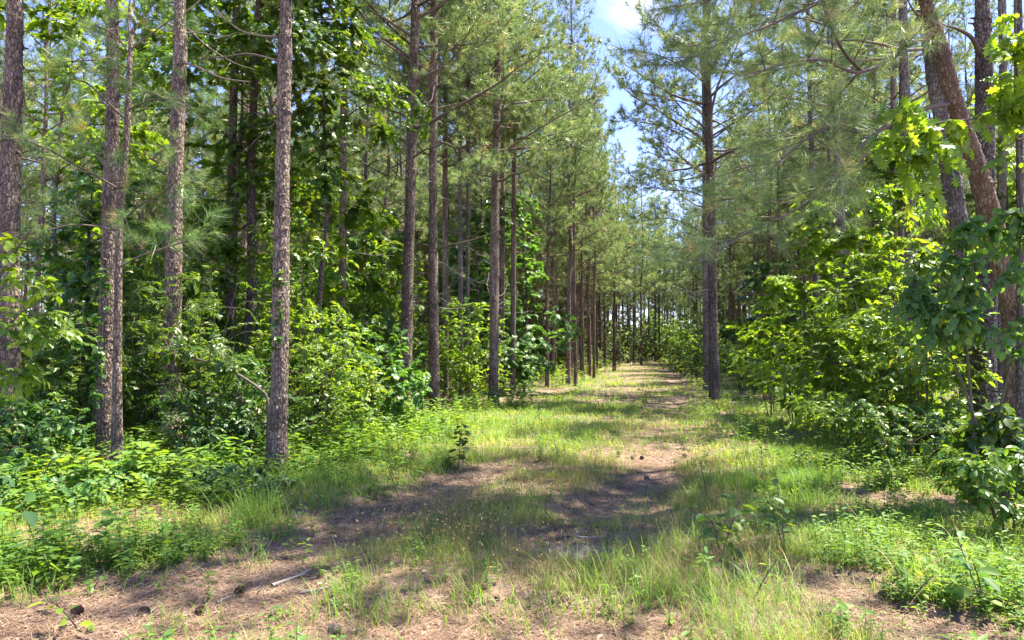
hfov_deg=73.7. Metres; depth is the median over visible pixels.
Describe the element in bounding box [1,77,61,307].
pine tree
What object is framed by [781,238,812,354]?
pine tree
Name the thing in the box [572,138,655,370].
pine tree
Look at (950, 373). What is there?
shrub
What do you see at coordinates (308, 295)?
shrub
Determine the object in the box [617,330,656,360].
shrub
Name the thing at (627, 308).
pine tree
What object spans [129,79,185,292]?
pine tree
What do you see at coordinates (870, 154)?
pine tree
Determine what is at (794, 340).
shrub
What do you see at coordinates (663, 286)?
pine tree
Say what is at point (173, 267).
pine tree
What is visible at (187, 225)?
sapling
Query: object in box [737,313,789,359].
shrub
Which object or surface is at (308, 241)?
pine tree
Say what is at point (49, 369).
shrub
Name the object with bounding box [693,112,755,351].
pine tree
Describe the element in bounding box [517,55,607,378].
pine tree
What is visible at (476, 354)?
shrub
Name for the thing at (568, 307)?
pine tree
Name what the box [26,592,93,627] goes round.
seedling
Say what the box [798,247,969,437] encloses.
shrub
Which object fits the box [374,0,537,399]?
pine tree
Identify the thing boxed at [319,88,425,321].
pine tree
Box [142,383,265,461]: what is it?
shrub
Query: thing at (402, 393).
shrub
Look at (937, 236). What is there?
pine tree
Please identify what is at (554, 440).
seedling
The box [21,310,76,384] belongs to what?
shrub
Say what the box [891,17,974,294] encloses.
pine tree
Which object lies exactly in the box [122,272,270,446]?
shrub
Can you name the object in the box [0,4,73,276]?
pine tree
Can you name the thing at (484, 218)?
pine tree
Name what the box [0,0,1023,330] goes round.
sky
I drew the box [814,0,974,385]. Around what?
pine tree
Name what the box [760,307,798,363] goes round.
shrub
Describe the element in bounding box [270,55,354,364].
pine tree
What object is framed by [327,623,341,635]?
pine cone
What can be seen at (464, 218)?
pine tree
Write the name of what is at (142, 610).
pine cone
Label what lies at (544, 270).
pine tree
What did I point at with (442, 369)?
shrub
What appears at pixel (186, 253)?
pine tree
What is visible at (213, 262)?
pine tree
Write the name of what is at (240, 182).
broadleaf tree
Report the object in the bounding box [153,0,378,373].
pine tree
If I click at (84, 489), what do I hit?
shrub
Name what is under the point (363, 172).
pine tree
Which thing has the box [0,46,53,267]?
pine tree
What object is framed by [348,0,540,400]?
pine tree
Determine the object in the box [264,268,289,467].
ivy
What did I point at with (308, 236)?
pine tree
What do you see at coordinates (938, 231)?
pine tree
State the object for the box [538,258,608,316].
pine tree
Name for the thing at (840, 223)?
pine tree
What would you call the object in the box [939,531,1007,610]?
seedling
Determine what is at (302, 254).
pine tree
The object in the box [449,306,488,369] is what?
shrub
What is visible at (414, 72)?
pine tree
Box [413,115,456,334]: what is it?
pine tree
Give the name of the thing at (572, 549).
mud patch
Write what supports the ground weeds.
on the ground at (660, 622)
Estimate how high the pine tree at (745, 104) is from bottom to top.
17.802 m
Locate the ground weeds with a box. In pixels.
[0,358,1023,639]
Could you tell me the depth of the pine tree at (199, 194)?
52.65 m
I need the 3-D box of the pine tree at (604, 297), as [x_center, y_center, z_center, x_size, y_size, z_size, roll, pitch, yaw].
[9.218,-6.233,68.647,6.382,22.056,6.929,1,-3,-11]
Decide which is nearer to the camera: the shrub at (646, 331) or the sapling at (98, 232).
the sapling at (98, 232)
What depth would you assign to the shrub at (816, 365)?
12.45 m
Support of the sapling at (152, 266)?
on the ground at (660, 622)
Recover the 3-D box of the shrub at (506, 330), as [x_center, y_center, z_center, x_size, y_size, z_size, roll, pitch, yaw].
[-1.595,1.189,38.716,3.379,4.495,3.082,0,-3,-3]
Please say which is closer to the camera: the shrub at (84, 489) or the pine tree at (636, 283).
the shrub at (84, 489)
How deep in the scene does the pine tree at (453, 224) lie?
54.88 m
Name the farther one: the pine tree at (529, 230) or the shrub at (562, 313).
the shrub at (562, 313)
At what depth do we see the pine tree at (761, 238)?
37.96 m
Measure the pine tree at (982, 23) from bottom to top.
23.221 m
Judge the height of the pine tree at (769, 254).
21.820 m
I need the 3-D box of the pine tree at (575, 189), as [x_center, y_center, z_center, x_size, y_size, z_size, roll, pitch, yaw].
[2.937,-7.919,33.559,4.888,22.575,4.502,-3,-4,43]
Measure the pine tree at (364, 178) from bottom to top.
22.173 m
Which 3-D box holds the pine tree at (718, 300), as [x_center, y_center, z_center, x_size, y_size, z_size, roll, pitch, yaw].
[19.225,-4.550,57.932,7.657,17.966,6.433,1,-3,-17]
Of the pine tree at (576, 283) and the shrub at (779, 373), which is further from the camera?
the pine tree at (576, 283)
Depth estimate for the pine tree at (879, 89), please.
31.33 m
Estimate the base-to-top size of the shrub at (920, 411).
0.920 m
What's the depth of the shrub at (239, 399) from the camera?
9.75 m
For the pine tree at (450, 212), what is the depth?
46.23 m
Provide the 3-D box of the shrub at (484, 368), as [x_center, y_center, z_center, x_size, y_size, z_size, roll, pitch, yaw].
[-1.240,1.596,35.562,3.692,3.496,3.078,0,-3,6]
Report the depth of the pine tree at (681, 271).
84.29 m
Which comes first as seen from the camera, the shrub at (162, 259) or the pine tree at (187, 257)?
the shrub at (162, 259)
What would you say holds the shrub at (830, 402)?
on the ground at (660, 622)
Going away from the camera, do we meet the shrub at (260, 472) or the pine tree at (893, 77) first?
the shrub at (260, 472)
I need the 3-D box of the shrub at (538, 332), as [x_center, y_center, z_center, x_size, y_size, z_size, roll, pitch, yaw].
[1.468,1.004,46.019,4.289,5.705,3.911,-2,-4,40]
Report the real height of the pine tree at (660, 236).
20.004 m
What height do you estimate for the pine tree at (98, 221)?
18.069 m
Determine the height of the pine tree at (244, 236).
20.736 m
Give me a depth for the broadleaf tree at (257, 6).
13.90 m
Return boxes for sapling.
[0,229,82,407]
[20,198,101,430]
[21,190,130,389]
[63,185,207,432]
[122,176,221,418]
[129,203,264,412]
[136,326,268,462]
[182,179,290,410]
[208,214,306,412]
[234,207,345,437]
[289,201,399,415]
[346,236,397,383]
[346,242,402,394]
[399,258,456,395]
[726,274,812,415]
[802,184,908,425]
[826,203,949,407]
[831,228,1002,451]
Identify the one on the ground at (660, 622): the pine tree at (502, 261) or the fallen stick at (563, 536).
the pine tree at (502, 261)
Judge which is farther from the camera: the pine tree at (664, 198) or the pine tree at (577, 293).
the pine tree at (664, 198)
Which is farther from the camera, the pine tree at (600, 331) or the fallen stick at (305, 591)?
the pine tree at (600, 331)
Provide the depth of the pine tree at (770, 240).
53.53 m
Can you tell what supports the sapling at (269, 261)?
on the ground at (660, 622)
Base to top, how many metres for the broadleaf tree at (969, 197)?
7.527 m
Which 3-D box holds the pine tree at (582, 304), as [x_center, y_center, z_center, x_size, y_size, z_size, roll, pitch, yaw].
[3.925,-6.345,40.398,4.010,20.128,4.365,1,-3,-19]
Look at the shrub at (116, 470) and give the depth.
7.61 m
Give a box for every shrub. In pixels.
[0,392,96,469]
[0,452,117,518]
[20,309,137,441]
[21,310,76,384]
[21,313,155,435]
[49,304,126,379]
[75,457,189,494]
[78,258,219,437]
[122,254,256,388]
[122,257,269,412]
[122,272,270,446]
[123,256,252,408]
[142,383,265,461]
[161,459,299,503]
[191,357,290,463]
[193,242,317,382]
[193,349,320,456]
[218,255,331,396]
[251,293,390,444]
[289,312,432,425]
[289,338,385,433]
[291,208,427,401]
[323,323,377,382]
[328,385,414,418]
[337,270,401,363]
[376,336,464,399]
[377,392,417,421]
[383,317,428,379]
[423,296,512,402]
[424,279,484,370]
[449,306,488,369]
[454,322,522,381]
[456,322,509,371]
[505,292,565,362]
[516,352,544,373]
[526,361,559,378]
[531,307,579,367]
[549,302,586,359]
[565,358,592,371]
[584,344,602,364]
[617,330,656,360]
[635,326,653,359]
[638,309,675,359]
[650,327,674,355]
[652,334,670,357]
[657,355,701,376]
[659,316,734,379]
[702,341,783,397]
[718,309,742,351]
[719,342,760,378]
[725,299,874,425]
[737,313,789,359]
[738,316,777,353]
[744,318,789,360]
[744,358,807,401]
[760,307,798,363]
[782,321,938,439]
[783,188,894,428]
[784,391,938,449]
[787,318,820,361]
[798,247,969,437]
[816,398,987,468]
[834,299,1002,447]
[876,207,1023,499]
[892,402,983,458]
[924,364,956,384]
[926,444,1023,537]
[948,402,1023,500]
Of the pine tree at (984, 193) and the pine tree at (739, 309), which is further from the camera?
the pine tree at (739, 309)
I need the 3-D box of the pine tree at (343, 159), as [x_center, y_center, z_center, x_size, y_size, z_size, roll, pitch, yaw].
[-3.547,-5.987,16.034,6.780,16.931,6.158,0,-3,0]
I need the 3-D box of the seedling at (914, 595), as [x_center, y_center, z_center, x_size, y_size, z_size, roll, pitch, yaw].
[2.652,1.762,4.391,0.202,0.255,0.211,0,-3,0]
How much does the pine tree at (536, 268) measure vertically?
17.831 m
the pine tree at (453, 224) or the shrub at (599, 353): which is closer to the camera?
the pine tree at (453, 224)
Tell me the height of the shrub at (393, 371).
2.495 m
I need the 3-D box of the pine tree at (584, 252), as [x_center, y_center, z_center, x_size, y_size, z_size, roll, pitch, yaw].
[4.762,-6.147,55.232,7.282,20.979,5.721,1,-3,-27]
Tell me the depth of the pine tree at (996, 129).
46.23 m
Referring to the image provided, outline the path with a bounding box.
[0,376,1023,639]
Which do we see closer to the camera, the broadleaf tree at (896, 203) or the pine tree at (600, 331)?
the broadleaf tree at (896, 203)
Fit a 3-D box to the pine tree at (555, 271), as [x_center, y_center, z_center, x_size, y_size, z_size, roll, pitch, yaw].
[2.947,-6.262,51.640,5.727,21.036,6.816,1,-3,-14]
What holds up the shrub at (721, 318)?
on the ground at (660, 622)
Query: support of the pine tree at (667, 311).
on the ground at (660, 622)
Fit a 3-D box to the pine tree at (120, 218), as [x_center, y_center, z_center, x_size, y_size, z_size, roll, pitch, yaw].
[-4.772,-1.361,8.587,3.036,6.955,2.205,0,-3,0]
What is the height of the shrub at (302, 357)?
2.678 m
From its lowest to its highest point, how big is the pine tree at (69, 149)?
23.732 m
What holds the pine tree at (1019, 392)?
on the ground at (660, 622)
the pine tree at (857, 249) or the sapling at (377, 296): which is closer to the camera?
the sapling at (377, 296)
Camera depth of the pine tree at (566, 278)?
54.97 m
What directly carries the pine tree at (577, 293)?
on the ground at (660, 622)
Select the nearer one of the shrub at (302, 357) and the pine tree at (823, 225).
the shrub at (302, 357)
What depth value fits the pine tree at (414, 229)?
52.77 m
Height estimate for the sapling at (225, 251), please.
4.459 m
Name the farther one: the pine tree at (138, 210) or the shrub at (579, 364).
the shrub at (579, 364)
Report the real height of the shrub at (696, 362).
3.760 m
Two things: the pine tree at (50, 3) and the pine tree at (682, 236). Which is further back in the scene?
the pine tree at (682, 236)
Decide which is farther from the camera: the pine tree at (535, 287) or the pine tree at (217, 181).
the pine tree at (535, 287)
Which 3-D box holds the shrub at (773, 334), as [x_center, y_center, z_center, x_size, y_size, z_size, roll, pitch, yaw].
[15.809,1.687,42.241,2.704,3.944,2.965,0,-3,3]
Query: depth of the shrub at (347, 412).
12.20 m
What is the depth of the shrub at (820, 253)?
13.91 m
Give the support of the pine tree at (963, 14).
on the ground at (660, 622)
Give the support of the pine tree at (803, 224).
on the ground at (660, 622)
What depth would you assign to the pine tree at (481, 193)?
41.55 m
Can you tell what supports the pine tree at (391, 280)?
on the ground at (660, 622)
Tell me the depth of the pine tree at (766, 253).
57.71 m
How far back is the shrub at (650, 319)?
89.06 m
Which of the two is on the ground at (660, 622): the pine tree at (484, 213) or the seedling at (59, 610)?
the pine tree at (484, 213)
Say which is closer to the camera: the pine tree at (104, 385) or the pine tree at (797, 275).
the pine tree at (104, 385)
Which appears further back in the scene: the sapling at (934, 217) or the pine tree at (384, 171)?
the pine tree at (384, 171)
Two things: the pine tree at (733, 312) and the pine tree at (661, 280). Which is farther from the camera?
the pine tree at (661, 280)
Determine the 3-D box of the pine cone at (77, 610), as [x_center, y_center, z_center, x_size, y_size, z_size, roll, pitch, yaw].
[-2.712,1.820,4.262,0.079,0.080,0.080,1,-9,-1]
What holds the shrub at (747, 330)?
on the ground at (660, 622)
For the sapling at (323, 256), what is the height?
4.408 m
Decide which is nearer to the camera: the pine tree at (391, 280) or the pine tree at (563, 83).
the pine tree at (563, 83)
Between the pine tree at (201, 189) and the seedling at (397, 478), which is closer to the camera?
the seedling at (397, 478)
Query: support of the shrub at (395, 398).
on the ground at (660, 622)
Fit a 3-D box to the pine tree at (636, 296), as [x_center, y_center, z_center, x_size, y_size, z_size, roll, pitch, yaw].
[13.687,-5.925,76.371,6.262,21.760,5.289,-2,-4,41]
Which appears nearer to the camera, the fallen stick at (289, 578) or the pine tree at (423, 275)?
the fallen stick at (289, 578)
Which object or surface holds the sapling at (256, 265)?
on the ground at (660, 622)
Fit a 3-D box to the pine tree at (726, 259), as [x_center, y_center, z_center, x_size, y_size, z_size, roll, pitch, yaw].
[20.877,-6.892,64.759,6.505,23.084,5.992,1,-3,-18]
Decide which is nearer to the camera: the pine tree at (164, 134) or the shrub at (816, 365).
the shrub at (816, 365)
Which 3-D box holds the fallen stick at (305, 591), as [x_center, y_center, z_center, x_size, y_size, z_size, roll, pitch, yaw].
[-1.333,1.845,4.688,0.241,0.036,0.036,1,-3,-27]
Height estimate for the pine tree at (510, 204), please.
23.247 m
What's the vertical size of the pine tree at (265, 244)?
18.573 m
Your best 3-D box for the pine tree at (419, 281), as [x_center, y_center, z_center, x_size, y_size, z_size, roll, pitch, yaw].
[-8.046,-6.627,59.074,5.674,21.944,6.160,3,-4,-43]
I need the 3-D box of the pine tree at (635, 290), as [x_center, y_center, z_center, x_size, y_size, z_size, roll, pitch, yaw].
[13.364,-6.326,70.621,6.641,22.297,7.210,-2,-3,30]
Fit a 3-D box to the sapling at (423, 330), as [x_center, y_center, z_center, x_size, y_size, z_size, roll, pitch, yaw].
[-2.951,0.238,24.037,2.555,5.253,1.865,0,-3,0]
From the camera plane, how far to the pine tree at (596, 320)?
56.41 m
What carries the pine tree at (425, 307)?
on the ground at (660, 622)
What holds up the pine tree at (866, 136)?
on the ground at (660, 622)
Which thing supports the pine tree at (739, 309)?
on the ground at (660, 622)
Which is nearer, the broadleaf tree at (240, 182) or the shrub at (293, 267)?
the broadleaf tree at (240, 182)
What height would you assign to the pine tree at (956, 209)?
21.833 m
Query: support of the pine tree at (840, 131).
on the ground at (660, 622)
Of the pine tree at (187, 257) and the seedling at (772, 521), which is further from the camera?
the pine tree at (187, 257)
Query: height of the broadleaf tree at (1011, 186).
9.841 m
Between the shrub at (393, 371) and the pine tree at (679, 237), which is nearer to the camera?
the shrub at (393, 371)
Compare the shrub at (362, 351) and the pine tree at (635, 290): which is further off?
the pine tree at (635, 290)
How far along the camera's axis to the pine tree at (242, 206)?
48.77 m
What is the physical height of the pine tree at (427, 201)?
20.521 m
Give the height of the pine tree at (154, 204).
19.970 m
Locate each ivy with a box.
[89,261,113,453]
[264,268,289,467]
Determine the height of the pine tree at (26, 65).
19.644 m
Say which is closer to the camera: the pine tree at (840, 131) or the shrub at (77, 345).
the shrub at (77, 345)
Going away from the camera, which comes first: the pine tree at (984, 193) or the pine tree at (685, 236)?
the pine tree at (984, 193)
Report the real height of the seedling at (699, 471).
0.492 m
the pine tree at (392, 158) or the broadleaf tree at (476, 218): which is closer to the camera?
the broadleaf tree at (476, 218)
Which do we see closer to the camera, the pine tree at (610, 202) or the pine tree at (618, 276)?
the pine tree at (610, 202)
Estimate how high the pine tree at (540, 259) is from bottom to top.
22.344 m
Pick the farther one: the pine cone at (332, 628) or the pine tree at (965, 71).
the pine tree at (965, 71)
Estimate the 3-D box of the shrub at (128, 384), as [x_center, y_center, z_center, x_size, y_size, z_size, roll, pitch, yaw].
[-5.947,0.535,11.471,2.372,3.149,2.041,0,-3,0]
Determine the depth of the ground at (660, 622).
6.29 m
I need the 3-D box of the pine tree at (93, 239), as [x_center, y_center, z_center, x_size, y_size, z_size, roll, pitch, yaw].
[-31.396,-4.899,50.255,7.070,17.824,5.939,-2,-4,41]
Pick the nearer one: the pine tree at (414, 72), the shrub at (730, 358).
the pine tree at (414, 72)
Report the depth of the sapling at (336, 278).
14.49 m
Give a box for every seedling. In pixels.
[0,491,54,545]
[22,548,69,582]
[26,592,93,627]
[82,573,107,595]
[232,464,258,498]
[380,460,403,494]
[447,417,470,466]
[534,402,543,424]
[546,430,561,455]
[637,380,652,407]
[695,458,709,498]
[696,494,755,559]
[746,559,786,595]
[752,472,795,553]
[900,572,942,603]
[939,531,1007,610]
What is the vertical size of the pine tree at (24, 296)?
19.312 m
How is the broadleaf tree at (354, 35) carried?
on the ground at (660, 622)
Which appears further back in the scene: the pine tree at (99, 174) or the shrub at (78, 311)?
the pine tree at (99, 174)
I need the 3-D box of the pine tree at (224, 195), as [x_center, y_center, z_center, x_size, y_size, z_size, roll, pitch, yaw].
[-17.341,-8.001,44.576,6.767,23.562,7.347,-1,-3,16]
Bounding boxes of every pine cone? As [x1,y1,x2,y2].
[70,605,83,617]
[138,606,150,617]
[194,605,206,614]
[234,585,246,595]
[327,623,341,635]
[817,609,830,621]
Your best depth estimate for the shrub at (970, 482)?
5.73 m
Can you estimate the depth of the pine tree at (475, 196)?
43.81 m
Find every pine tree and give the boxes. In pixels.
[0,0,28,455]
[0,0,135,388]
[0,0,235,462]
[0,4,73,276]
[0,10,99,299]
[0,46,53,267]
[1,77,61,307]
[20,78,80,349]
[20,87,101,314]
[21,0,148,379]
[21,29,102,308]
[21,119,99,311]
[25,73,94,314]
[41,174,132,289]
[58,94,105,290]
[76,0,198,363]
[80,43,190,303]
[81,0,244,270]
[93,0,198,464]
[96,40,185,273]
[100,105,196,292]
[124,81,192,360]
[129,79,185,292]
[131,65,215,294]
[134,103,217,265]
[145,173,211,294]
[148,0,339,309]
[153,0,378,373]
[155,56,259,280]
[157,76,225,273]
[159,0,254,450]
[182,143,218,284]
[184,100,239,296]
[187,65,265,244]
[196,0,293,471]
[198,91,266,271]
[200,2,317,325]
[210,27,276,252]
[220,87,310,261]
[237,107,307,276]
[239,108,337,369]
[262,0,445,391]
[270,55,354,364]
[289,132,331,329]
[293,78,376,304]
[295,47,404,295]
[297,0,457,362]
[303,0,428,324]
[316,0,542,412]
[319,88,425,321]
[333,90,399,323]
[337,74,402,272]
[348,0,457,322]
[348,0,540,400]
[348,0,568,406]
[348,46,440,301]
[368,84,457,367]
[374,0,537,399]
[375,131,428,301]
[380,0,580,399]
[388,156,442,357]
[389,98,456,366]
[398,118,485,370]
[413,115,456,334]
[415,107,510,372]
[415,154,441,344]
[418,0,610,406]
[419,150,474,286]
[437,0,556,394]
[437,72,518,374]
[438,72,520,374]
[449,140,532,373]
[450,143,489,360]
[451,114,518,279]
[453,0,603,395]
[462,148,520,283]
[483,132,544,336]
[486,92,540,296]
[490,51,599,379]
[499,0,595,386]
[499,104,568,359]
[499,154,541,297]
[499,184,561,312]
[506,152,558,320]
[509,0,628,384]
[510,102,580,369]
[510,184,542,311]
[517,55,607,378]
[524,130,587,370]
[527,0,625,385]
[533,117,610,371]
[538,120,611,307]
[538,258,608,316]
[541,109,633,372]
[541,211,611,316]
[543,52,615,379]
[543,146,596,365]
[549,143,598,320]
[550,102,615,375]
[555,26,630,378]
[557,274,601,345]
[558,157,626,370]
[566,67,628,376]
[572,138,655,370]
[579,196,632,367]
[583,150,634,365]
[601,185,649,363]
[602,0,850,400]
[603,0,1015,447]
[608,192,655,362]
[609,153,667,365]
[613,175,658,362]
[614,0,774,390]
[620,210,649,358]
[626,197,650,318]
[630,194,686,361]
[632,208,670,360]
[635,194,670,358]
[637,194,669,326]
[642,224,677,357]
[643,196,692,361]
[644,200,684,359]
[648,191,685,359]
[651,196,683,357]
[661,191,701,320]
[663,212,690,331]
[663,213,701,360]
[665,108,742,331]
[665,197,702,335]
[692,173,774,345]
[693,101,764,348]
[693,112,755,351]
[696,133,747,318]
[715,0,826,379]
[716,78,791,320]
[716,97,763,352]
[716,133,794,316]
[717,60,834,372]
[720,157,787,320]
[734,0,946,378]
[738,0,898,389]
[738,112,811,281]
[739,194,793,302]
[746,173,795,298]
[756,64,838,362]
[757,0,889,315]
[759,66,852,373]
[761,160,837,360]
[766,72,866,292]
[774,0,898,263]
[774,0,931,377]
[775,0,973,421]
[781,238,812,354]
[783,69,855,304]
[790,100,834,294]
[797,48,921,299]
[804,9,938,227]
[809,157,870,288]
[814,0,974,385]
[815,14,935,372]
[818,25,973,313]
[820,74,890,372]
[822,0,974,361]
[848,0,933,390]
[851,73,921,258]
[851,225,938,311]
[877,0,1000,422]
[886,178,949,283]
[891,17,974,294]
[891,98,947,258]
[914,0,1010,246]
[920,99,996,286]
[931,0,1023,217]
[936,0,1015,251]
[945,64,1014,255]
[949,130,1013,236]
[968,0,1023,403]
[996,11,1023,194]
[1014,0,1023,453]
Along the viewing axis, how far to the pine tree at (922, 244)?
37.08 m
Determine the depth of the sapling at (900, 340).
10.59 m
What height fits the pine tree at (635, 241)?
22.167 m
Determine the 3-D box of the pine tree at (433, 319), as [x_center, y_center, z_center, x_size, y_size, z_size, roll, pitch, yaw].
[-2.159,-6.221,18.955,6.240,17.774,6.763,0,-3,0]
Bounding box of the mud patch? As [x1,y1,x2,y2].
[518,543,616,561]
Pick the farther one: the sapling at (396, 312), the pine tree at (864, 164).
the pine tree at (864, 164)
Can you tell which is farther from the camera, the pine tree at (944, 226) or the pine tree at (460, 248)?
the pine tree at (944, 226)
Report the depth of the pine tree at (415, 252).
54.64 m
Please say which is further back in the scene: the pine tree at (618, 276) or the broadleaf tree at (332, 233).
the pine tree at (618, 276)
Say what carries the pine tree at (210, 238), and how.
on the ground at (660, 622)
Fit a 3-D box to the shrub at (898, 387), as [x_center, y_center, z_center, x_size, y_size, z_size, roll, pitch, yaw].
[6.572,0.913,11.149,2.371,2.543,2.088,0,-3,0]
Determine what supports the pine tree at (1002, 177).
on the ground at (660, 622)
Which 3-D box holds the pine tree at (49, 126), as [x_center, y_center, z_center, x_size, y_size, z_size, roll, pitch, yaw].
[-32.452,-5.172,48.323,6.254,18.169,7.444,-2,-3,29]
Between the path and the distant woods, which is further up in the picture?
the distant woods
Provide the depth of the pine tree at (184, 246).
46.23 m
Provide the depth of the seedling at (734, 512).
5.33 m
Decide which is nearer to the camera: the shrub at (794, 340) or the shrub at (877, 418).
the shrub at (877, 418)
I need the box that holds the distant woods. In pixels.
[20,136,1012,366]
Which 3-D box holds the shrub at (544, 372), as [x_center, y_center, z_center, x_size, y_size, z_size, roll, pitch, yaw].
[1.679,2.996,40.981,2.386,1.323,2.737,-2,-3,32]
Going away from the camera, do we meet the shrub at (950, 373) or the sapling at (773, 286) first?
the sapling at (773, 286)
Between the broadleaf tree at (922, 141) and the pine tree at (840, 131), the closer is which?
the broadleaf tree at (922, 141)
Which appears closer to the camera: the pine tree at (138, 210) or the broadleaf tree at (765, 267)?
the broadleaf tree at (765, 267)
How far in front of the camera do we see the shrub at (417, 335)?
29.56 m
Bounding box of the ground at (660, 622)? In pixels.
[0,354,1023,639]
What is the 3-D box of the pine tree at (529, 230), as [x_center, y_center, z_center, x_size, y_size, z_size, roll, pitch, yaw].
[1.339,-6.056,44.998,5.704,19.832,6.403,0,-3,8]
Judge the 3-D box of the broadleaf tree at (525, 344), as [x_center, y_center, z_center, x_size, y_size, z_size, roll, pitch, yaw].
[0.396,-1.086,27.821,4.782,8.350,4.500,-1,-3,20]
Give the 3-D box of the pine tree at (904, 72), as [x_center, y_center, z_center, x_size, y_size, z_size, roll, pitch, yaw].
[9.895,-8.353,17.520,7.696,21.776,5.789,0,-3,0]
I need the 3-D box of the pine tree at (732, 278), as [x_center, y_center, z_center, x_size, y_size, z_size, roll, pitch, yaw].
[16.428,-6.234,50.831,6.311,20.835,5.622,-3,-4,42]
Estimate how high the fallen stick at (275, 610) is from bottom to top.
0.029 m
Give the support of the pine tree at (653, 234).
on the ground at (660, 622)
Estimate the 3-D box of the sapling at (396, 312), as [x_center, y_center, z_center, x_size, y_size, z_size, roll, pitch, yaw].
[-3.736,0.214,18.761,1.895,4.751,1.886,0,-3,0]
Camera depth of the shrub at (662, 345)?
85.20 m
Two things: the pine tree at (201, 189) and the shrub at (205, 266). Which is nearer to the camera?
the shrub at (205, 266)
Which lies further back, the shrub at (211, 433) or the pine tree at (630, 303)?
the pine tree at (630, 303)
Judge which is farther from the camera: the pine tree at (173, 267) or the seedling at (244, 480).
the pine tree at (173, 267)
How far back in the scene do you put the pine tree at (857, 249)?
49.57 m
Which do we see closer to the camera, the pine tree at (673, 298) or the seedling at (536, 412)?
the seedling at (536, 412)
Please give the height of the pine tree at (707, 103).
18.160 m
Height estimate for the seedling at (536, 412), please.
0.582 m
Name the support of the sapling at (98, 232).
on the ground at (660, 622)
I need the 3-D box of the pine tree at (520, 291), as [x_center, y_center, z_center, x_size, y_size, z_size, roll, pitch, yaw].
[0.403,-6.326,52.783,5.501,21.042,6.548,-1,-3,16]
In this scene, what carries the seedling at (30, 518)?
on the ground at (660, 622)
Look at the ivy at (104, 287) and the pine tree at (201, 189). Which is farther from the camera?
the pine tree at (201, 189)
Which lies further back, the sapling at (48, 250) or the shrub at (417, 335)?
the shrub at (417, 335)
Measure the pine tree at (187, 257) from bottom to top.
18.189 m
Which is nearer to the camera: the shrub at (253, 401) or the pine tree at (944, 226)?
the shrub at (253, 401)
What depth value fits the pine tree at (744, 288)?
62.81 m
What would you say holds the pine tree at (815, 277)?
on the ground at (660, 622)
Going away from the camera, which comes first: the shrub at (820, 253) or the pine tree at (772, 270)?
the shrub at (820, 253)
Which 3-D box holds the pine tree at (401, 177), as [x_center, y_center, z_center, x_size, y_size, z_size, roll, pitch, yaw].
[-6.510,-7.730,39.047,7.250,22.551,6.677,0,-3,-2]
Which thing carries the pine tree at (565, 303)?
on the ground at (660, 622)
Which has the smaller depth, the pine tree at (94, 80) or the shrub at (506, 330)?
the pine tree at (94, 80)
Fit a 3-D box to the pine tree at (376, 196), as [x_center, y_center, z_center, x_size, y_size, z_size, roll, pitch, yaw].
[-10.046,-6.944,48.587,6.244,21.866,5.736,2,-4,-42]
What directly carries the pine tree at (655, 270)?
on the ground at (660, 622)
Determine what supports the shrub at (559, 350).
on the ground at (660, 622)
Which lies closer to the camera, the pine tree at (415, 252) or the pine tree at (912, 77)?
the pine tree at (912, 77)
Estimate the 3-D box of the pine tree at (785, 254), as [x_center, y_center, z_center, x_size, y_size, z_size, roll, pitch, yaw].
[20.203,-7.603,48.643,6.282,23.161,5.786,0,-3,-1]
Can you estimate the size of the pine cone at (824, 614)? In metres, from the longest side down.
0.081 x 0.081 x 0.081 m
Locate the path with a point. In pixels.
(860, 584)
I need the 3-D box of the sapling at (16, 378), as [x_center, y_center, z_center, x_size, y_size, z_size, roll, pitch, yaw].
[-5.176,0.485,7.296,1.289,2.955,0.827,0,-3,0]
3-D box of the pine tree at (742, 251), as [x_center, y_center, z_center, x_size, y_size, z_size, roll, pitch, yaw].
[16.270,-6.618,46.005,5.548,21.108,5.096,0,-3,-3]
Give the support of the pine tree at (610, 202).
on the ground at (660, 622)
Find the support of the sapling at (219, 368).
on the ground at (660, 622)
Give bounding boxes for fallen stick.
[269,604,285,616]
[271,568,311,587]
[300,584,334,593]
[555,535,577,539]
[574,535,604,538]
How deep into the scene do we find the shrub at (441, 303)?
41.22 m
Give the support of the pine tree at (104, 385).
on the ground at (660, 622)
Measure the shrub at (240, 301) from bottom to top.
3.835 m
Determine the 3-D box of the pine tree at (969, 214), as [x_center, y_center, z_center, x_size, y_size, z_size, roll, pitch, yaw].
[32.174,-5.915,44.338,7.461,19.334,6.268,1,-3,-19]
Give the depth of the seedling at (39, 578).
4.73 m
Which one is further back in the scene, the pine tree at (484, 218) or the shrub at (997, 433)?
the pine tree at (484, 218)
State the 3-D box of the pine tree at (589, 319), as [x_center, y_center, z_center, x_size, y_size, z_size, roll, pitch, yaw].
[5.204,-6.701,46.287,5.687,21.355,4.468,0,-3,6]
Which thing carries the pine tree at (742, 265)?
on the ground at (660, 622)
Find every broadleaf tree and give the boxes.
[0,0,171,401]
[20,141,165,424]
[95,0,340,411]
[121,0,313,404]
[203,0,431,430]
[239,138,368,409]
[424,191,531,393]
[469,195,582,391]
[719,259,812,378]
[790,132,935,378]
[865,0,1023,235]
[867,154,1015,400]
[956,73,1015,254]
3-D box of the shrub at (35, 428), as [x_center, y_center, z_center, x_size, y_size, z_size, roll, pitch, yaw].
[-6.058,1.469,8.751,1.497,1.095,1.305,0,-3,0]
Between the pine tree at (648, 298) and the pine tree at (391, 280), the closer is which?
the pine tree at (391, 280)
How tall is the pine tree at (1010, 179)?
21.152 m
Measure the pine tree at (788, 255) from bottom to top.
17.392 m

